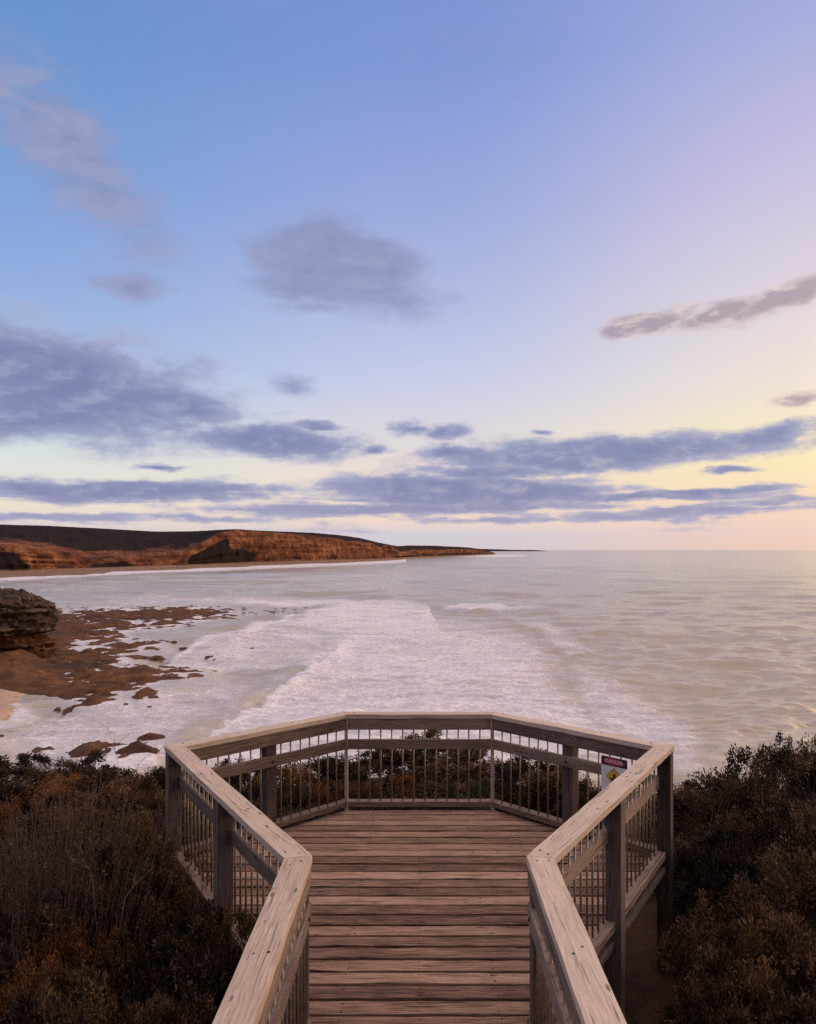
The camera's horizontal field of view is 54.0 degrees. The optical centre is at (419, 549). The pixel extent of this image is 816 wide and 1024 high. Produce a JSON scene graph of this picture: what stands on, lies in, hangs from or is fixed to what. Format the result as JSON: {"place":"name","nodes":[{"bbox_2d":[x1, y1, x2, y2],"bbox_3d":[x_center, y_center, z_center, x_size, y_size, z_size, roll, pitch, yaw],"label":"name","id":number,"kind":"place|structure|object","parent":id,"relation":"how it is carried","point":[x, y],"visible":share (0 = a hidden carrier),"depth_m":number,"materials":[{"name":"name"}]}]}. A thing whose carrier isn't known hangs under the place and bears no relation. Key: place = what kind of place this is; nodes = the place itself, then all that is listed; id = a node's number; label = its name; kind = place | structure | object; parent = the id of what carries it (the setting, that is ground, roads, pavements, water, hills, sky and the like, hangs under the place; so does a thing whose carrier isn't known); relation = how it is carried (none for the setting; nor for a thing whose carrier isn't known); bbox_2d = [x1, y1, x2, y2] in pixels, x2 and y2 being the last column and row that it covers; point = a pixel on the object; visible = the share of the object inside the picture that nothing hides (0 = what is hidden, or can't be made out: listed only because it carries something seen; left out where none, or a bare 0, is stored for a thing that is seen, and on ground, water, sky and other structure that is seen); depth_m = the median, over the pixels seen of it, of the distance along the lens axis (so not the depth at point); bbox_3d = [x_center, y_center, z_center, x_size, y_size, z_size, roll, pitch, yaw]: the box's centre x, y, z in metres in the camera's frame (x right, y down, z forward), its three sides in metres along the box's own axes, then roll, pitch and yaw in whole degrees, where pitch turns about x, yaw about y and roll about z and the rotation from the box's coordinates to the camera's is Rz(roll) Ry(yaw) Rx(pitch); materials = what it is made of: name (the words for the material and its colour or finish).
{"place":"outdoors","nodes":[
{"label":"outdoors","id":0,"kind":"place"},
{"bbox_2d":[0,689,27,720],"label":"beach","id":1,"kind":"structure","parent":0,"point":[6,698],"depth_m":105.48,"materials":[{"name":"beige sand"}]},
{"bbox_2d":[0,605,307,713],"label":"reef","id":2,"kind":"object","parent":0,"point":[24,671],"visible":0.69,"depth_m":136.77},
{"bbox_2d":[0,587,62,657],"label":"rock outcrop","id":3,"kind":"object","parent":2,"relation":"on","point":[28,621],"visible":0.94,"depth_m":143.21,"materials":[{"name":"brown stone"}]},
{"bbox_2d":[0,524,494,577],"bbox_3d":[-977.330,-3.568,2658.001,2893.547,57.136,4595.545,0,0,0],"label":"headland","id":4,"kind":"structure","parent":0,"point":[32,550],"depth_m":982.41,"materials":[{"name":"brown stone"}]},
{"bbox_2d":[0,550,815,792],"bbox_3d":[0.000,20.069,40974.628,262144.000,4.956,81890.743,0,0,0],"label":"sea","id":5,"kind":"structure","parent":0,"point":[699,660],"depth_m":163.13,"materials":[{"name":"liquid"}]},
{"bbox_2d":[0,733,165,757],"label":"rock ledge","id":6,"kind":"object","parent":5,"relation":"in","point":[85,749],"visible":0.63,"depth_m":79.72,"materials":[{"name":"brown stone"}]},
{"bbox_2d":[0,777,815,1023],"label":"hillside","id":7,"kind":"structure","parent":0,"point":[629,1019],"depth_m":10.44,"materials":[{"name":"brown soil"}]},
{"bbox_2d":[0,767,66,852],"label":"dark shrub","id":8,"kind":"object","parent":7,"relation":"on","point":[22,788],"visible":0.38,"depth_m":9.68,"materials":[{"name":"green plant"}]},
{"bbox_2d":[0,942,67,1023],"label":"rust shrub","id":9,"kind":"object","parent":7,"relation":"on","point":[27,980],"visible":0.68,"depth_m":4.53,"materials":[{"name":"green plant"}]},
{"bbox_2d":[0,751,67,801],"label":"dark shrub","id":10,"kind":"object","parent":7,"relation":"on","point":[23,758],"visible":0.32,"depth_m":12.06,"materials":[{"name":"green plant"}]},
{"bbox_2d":[0,794,71,864],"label":"rust shrub","id":11,"kind":"object","parent":7,"relation":"on","point":[4,810],"visible":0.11,"depth_m":8.74,"materials":[{"name":"brown plant"}]},
{"bbox_2d":[7,983,86,1023],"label":"dark shrub","id":12,"kind":"object","parent":7,"relation":"on","point":[23,1008],"visible":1,"depth_m":3.73,"materials":[{"name":"green plant"}]},
{"bbox_2d":[30,771,63,859],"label":"dead branch","id":13,"kind":"object","parent":7,"relation":"on","point":[45,796],"visible":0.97,"depth_m":7.74,"materials":[{"name":"brown plant"}]},
{"bbox_2d":[1,756,94,824],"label":"olive shrub","id":14,"kind":"object","parent":7,"relation":"on","point":[26,772],"visible":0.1,"depth_m":11.58,"materials":[{"name":"green plant"}]},
{"bbox_2d":[0,894,101,1023],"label":"dark shrub","id":15,"kind":"object","parent":7,"relation":"on","point":[44,919],"visible":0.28,"depth_m":5.25,"materials":[{"name":"green plant"}]},
{"bbox_2d":[6,770,106,845],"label":"rust shrub","id":16,"kind":"object","parent":7,"relation":"on","point":[63,784],"visible":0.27,"depth_m":10.09,"materials":[{"name":"brown plant"}]},
{"bbox_2d":[0,801,118,901],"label":"olive shrub","id":17,"kind":"object","parent":7,"relation":"on","point":[37,820],"visible":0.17,"depth_m":8.02,"materials":[{"name":"green plant"}]},
{"bbox_2d":[26,949,126,1023],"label":"olive shrub","id":18,"kind":"object","parent":7,"relation":"on","point":[74,985],"visible":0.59,"depth_m":4.33,"materials":[{"name":"green plant"}]},
{"bbox_2d":[65,831,98,951],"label":"dead branch","id":19,"kind":"object","parent":7,"relation":"on","point":[90,873],"visible":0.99,"depth_m":5.60,"materials":[{"name":"wood"}]},
{"bbox_2d":[0,773,166,914],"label":"twiggy heath","id":20,"kind":"object","parent":7,"relation":"on","point":[59,829],"visible":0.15,"depth_m":7.31,"materials":[{"name":"brown plant"}]},
{"bbox_2d":[21,916,149,1009],"bbox_3d":[-2.162,3.116,5.104,0.944,1.511,0.887,0,0,23],"label":"rust shrub","id":21,"kind":"object","parent":7,"relation":"on","point":[68,946],"visible":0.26,"depth_m":5.08,"materials":[{"name":"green plant"}]},
{"bbox_2d":[51,748,121,826],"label":"dark shrub","id":22,"kind":"object","parent":7,"relation":"on","point":[85,767],"visible":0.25,"depth_m":11.18,"materials":[{"name":"green plant"}]},
{"bbox_2d":[0,792,182,1023],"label":"twiggy heath","id":23,"kind":"object","parent":7,"relation":"on","point":[42,885],"visible":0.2,"depth_m":6.01,"materials":[{"name":"brown plant"}]},
{"bbox_2d":[44,842,162,1000],"bbox_3d":[-2.206,3.019,5.925,1.146,1.711,0.963,0,0,18],"label":"dark shrub","id":24,"kind":"object","parent":7,"relation":"on","point":[105,854],"visible":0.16,"depth_m":5.90,"materials":[{"name":"green plant"}]},
{"bbox_2d":[0,775,209,981],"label":"twiggy heath","id":25,"kind":"object","parent":7,"relation":"on","point":[106,832],"visible":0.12,"depth_m":6.45,"materials":[{"name":"brown plant"}]},
{"bbox_2d":[46,773,164,842],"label":"olive shrub","id":26,"kind":"object","parent":7,"relation":"on","point":[122,786],"visible":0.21,"depth_m":9.18,"materials":[{"name":"green plant"}]},
{"bbox_2d":[0,789,212,1023],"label":"twiggy heath","id":27,"kind":"object","parent":7,"relation":"on","point":[71,898],"visible":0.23,"depth_m":5.64,"materials":[{"name":"brown plant"}]},
{"bbox_2d":[57,809,164,884],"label":"dark shrub","id":28,"kind":"object","parent":7,"relation":"on","point":[155,818],"visible":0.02,"depth_m":7.79,"materials":[{"name":"green plant"}]},
{"bbox_2d":[103,720,119,776],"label":"dead branch","id":29,"kind":"object","parent":7,"relation":"on","point":[114,745],"visible":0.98,"depth_m":10.61,"materials":[{"name":"grey wood"}]},
{"bbox_2d":[98,725,140,792],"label":"dead branch","id":30,"kind":"object","parent":7,"relation":"on","point":[113,747],"visible":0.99,"depth_m":10.21,"materials":[{"name":"wood"}]},
{"bbox_2d":[88,766,164,825],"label":"olive shrub","id":31,"kind":"object","parent":7,"relation":"on","point":[124,772],"visible":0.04,"depth_m":10.50,"materials":[{"name":"green plant"}]},
{"bbox_2d":[76,830,179,937],"bbox_3d":[-2.458,3.107,6.652,1.322,1.526,1.270,0,0,39],"label":"dark shrub","id":32,"kind":"object","parent":7,"relation":"on","point":[136,843],"visible":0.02,"depth_m":6.62,"materials":[{"name":"green plant"}]},
{"bbox_2d":[61,922,198,1023],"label":"olive shrub","id":33,"kind":"object","parent":7,"relation":"on","point":[139,970],"visible":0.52,"depth_m":4.73,"materials":[{"name":"green plant"}]},
{"bbox_2d":[120,861,152,927],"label":"dead branch","id":34,"kind":"object","parent":7,"relation":"on","point":[132,888],"visible":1,"depth_m":5.30,"materials":[{"name":"wood"}]},
{"bbox_2d":[123,809,164,864],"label":"olive shrub","id":35,"kind":"object","parent":7,"relation":"on","point":[144,825],"visible":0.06,"depth_m":7.47,"materials":[{"name":"green plant"}]},
{"bbox_2d":[99,772,201,856],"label":"dark shrub","id":36,"kind":"object","parent":7,"relation":"on","point":[147,785],"visible":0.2,"depth_m":8.52,"materials":[{"name":"green plant"}]},
{"bbox_2d":[119,765,209,820],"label":"dark shrub","id":37,"kind":"object","parent":7,"relation":"on","point":[160,780],"visible":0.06,"depth_m":10.02,"materials":[{"name":"green plant"}]},
{"bbox_2d":[120,840,209,952],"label":"olive shrub","id":38,"kind":"object","parent":7,"relation":"on","point":[167,866],"visible":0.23,"depth_m":6.34,"materials":[{"name":"green plant"}]},
{"bbox_2d":[123,870,213,999],"bbox_3d":[-1.736,3.115,5.630,0.944,1.678,0.807,0,0,-8],"label":"olive shrub","id":39,"kind":"object","parent":7,"relation":"on","point":[189,894],"visible":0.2,"depth_m":5.73,"materials":[{"name":"green plant"}]},
{"bbox_2d":[124,979,213,1023],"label":"dark shrub","id":40,"kind":"object","parent":7,"relation":"on","point":[140,1015],"visible":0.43,"depth_m":4.27,"materials":[{"name":"green plant"}]},
{"bbox_2d":[146,990,216,1023],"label":"dark shrub","id":41,"kind":"object","parent":7,"relation":"on","point":[164,1015],"visible":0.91,"depth_m":4.00,"materials":[{"name":"green plant"}]},
{"bbox_2d":[172,827,208,948],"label":"dead branch","id":42,"kind":"object","parent":7,"relation":"on","point":[196,858],"visible":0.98,"depth_m":5.71,"materials":[{"name":"wood"}]},
{"bbox_2d":[147,898,241,1022],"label":"dark shrub","id":43,"kind":"object","parent":7,"relation":"on","point":[182,970],"visible":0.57,"depth_m":4.71,"materials":[{"name":"green plant"}]},
{"bbox_2d":[158,896,255,992],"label":"dark shrub","id":44,"kind":"object","parent":7,"relation":"on","point":[184,921],"visible":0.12,"depth_m":5.35,"materials":[{"name":"green plant"}]},
{"bbox_2d":[205,904,257,1010],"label":"olive shrub","id":45,"kind":"object","parent":7,"relation":"on","point":[243,930],"visible":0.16,"depth_m":4.82,"materials":[{"name":"green plant"}]},
{"bbox_2d":[196,755,287,828],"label":"olive shrub","id":46,"kind":"object","parent":7,"relation":"on","point":[234,781],"visible":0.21,"depth_m":10.50,"materials":[{"name":"green plant"}]},
{"bbox_2d":[247,761,342,828],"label":"rust shrub","id":47,"kind":"object","parent":7,"relation":"on","point":[295,789],"visible":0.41,"depth_m":9.89,"materials":[{"name":"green plant"}]},
{"bbox_2d":[279,753,383,818],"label":"dark shrub","id":48,"kind":"object","parent":7,"relation":"on","point":[323,766],"visible":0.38,"depth_m":10.94,"materials":[{"name":"green plant"}]},
{"bbox_2d":[325,777,390,815],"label":"rust shrub","id":49,"kind":"object","parent":7,"relation":"on","point":[353,792],"visible":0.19,"depth_m":9.67,"materials":[{"name":"brown plant"}]},
{"bbox_2d":[317,749,442,798],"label":"dark shrub","id":50,"kind":"object","parent":7,"relation":"on","point":[385,760],"visible":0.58,"depth_m":11.09,"materials":[{"name":"green plant"}]},
{"bbox_2d":[382,772,417,808],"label":"rust shrub","id":51,"kind":"object","parent":7,"relation":"on","point":[408,778],"visible":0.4,"depth_m":10.19,"materials":[{"name":"brown plant"}]},
{"bbox_2d":[0,767,815,1023],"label":"undergrowth","id":52,"kind":"object","parent":7,"relation":"on","point":[675,786],"visible":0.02,"depth_m":10.76,"materials":[{"name":"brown plant"}]},
{"bbox_2d":[164,712,673,1023],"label":"lookout platform","id":53,"kind":"structure","parent":7,"relation":"on","point":[491,916],"depth_m":5.87,"materials":[{"name":"brown wood"}]},
{"bbox_2d":[601,755,626,802],"bbox_3d":[1.754,2.062,7.203,0.007,0.380,0.270,0,0,-44],"label":"danger sign","id":54,"kind":"object","parent":53,"relation":"attached to","point":[612,768],"visible":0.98,"depth_m":7.23,"materials":[{"name":"white metal"}]},
{"bbox_2d":[379,780,470,809],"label":"dark shrub","id":55,"kind":"object","parent":7,"relation":"on","point":[430,790],"visible":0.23,"depth_m":9.59,"materials":[{"name":"green plant"}]},
{"bbox_2d":[399,730,467,784],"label":"dark shrub","id":56,"kind":"object","parent":7,"relation":"on","point":[419,757],"visible":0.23,"depth_m":11.94,"materials":[{"name":"green plant"}]},
{"bbox_2d":[446,789,477,809],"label":"cushion bush","id":57,"kind":"object","parent":7,"relation":"on","point":[460,797],"visible":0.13,"depth_m":9.34,"materials":[{"name":"green plant"}]},
{"bbox_2d":[410,749,522,797],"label":"dark shrub","id":58,"kind":"object","parent":7,"relation":"on","point":[463,759],"visible":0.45,"depth_m":11.01,"materials":[{"name":"green plant"}]},
{"bbox_2d":[464,773,498,810],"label":"cushion bush","id":59,"kind":"object","parent":7,"relation":"on","point":[474,784],"visible":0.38,"depth_m":9.80,"materials":[{"name":"green plant"}]},
{"bbox_2d":[461,757,507,798],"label":"rust shrub","id":60,"kind":"object","parent":7,"relation":"on","point":[472,769],"visible":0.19,"depth_m":10.77,"materials":[{"name":"brown plant"}]},
{"bbox_2d":[466,744,586,828],"bbox_3d":[1.314,3.119,10.269,1.719,1.264,1.445,0,0,21],"label":"dark shrub","id":61,"kind":"object","parent":7,"relation":"on","point":[515,777],"visible":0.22,"depth_m":10.19,"materials":[{"name":"green plant"}]},
{"bbox_2d":[517,768,604,839],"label":"dark shrub","id":62,"kind":"object","parent":7,"relation":"on","point":[543,789],"visible":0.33,"depth_m":9.65,"materials":[{"name":"green plant"}]},
{"bbox_2d":[579,772,633,851],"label":"olive shrub","id":63,"kind":"object","parent":7,"relation":"on","point":[592,794],"visible":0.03,"depth_m":9.32,"materials":[{"name":"green plant"}]},
{"bbox_2d":[636,776,721,871],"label":"dark shrub","id":64,"kind":"object","parent":7,"relation":"on","point":[678,810],"visible":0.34,"depth_m":8.93,"materials":[{"name":"green plant"}]},
{"bbox_2d":[652,810,754,908],"bbox_3d":[2.888,3.249,7.893,1.134,1.371,0.917,0,0,-20],"label":"olive shrub","id":65,"kind":"object","parent":7,"relation":"on","point":[727,821],"visible":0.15,"depth_m":7.91,"materials":[{"name":"green plant"}]},
{"bbox_2d":[656,819,763,979],"bbox_3d":[2.510,3.149,7.020,0.867,1.629,1.031,0,0,-40],"label":"dark shrub","id":66,"kind":"object","parent":7,"relation":"on","point":[686,891],"visible":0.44,"depth_m":6.95,"materials":[{"name":"green plant"}]},
{"bbox_2d":[658,942,770,1023],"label":"dark shrub","id":67,"kind":"object","parent":7,"relation":"on","point":[693,1008],"visible":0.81,"depth_m":4.56,"materials":[{"name":"green plant"}]},
{"bbox_2d":[654,888,775,1023],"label":"tea tree","id":68,"kind":"object","parent":7,"relation":"on","point":[686,945],"visible":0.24,"depth_m":5.33,"materials":[{"name":"green plant"}]},
{"bbox_2d":[673,764,795,882],"bbox_3d":[3.268,3.089,8.320,1.277,1.760,1.408,0,0,-45],"label":"tea tree","id":69,"kind":"object","parent":7,"relation":"on","point":[764,796],"visible":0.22,"depth_m":8.43,"materials":[{"name":"green plant"}]},
{"bbox_2d":[722,1002,754,1023],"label":"dark shrub","id":70,"kind":"object","parent":7,"relation":"on","point":[730,1018],"visible":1,"depth_m":3.96,"materials":[{"name":"green plant"}]},
{"bbox_2d":[705,954,784,1023],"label":"olive shrub","id":71,"kind":"object","parent":7,"relation":"on","point":[748,973],"visible":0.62,"depth_m":4.54,"materials":[{"name":"green plant"}]},
{"bbox_2d":[682,801,815,919],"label":"olive shrub","id":72,"kind":"object","parent":7,"relation":"on","point":[764,814],"visible":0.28,"depth_m":7.53,"materials":[{"name":"green plant"}]},
{"bbox_2d":[690,881,807,1003],"bbox_3d":[2.653,3.229,6.279,0.994,1.342,1.007,0,0,14],"label":"dark shrub","id":73,"kind":"object","parent":7,"relation":"on","point":[723,902],"visible":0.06,"depth_m":6.18,"materials":[{"name":"green plant"}]},
{"bbox_2d":[687,742,815,874],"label":"tea tree","id":74,"kind":"object","parent":7,"relation":"on","point":[783,762],"visible":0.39,"depth_m":8.73,"materials":[{"name":"green plant"}]},
{"bbox_2d":[697,880,815,1014],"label":"olive shrub","id":75,"kind":"object","parent":7,"relation":"on","point":[751,938],"visible":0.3,"depth_m":5.32,"materials":[{"name":"green plant"}]},
{"bbox_2d":[722,824,815,963],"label":"tea tree","id":76,"kind":"object","parent":7,"relation":"on","point":[802,899],"visible":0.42,"depth_m":6.05,"materials":[{"name":"green plant"}]},
{"bbox_2d":[744,791,815,908],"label":"tea tree","id":77,"kind":"object","parent":7,"relation":"on","point":[808,824],"visible":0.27,"depth_m":7.22,"materials":[{"name":"green plant"}]},
{"bbox_2d":[754,907,815,1015],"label":"dark shrub","id":78,"kind":"object","parent":7,"relation":"on","point":[789,950],"visible":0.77,"depth_m":4.94,"materials":[{"name":"green plant"}]},
{"bbox_2d":[754,974,815,1023],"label":"dark shrub","id":79,"kind":"object","parent":7,"relation":"on","point":[795,1012],"visible":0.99,"depth_m":4.30,"materials":[{"name":"green plant"}]},
{"bbox_2d":[772,731,815,823],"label":"tea tree","id":80,"kind":"object","parent":7,"relation":"on","point":[810,777],"visible":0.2,"depth_m":9.32,"materials":[{"name":"green plant"}]},
{"bbox_2d":[0,0,815,549],"label":"sky","id":81,"kind":"structure","parent":0,"point":[478,274],"materials":[{"name":"blue"}]},
{"bbox_2d":[483,549,540,550],"bbox_3d":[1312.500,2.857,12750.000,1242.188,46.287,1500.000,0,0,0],"label":"distant land","id":82,"kind":"structure","parent":0,"point":[507,550],"depth_m":12050.49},
{"bbox_2d":[625,904,694,1023],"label":"path","id":83,"kind":"structure","parent":0,"point":[649,989],"depth_m":6.89,"materials":[{"name":"brown soil"}]}
]}

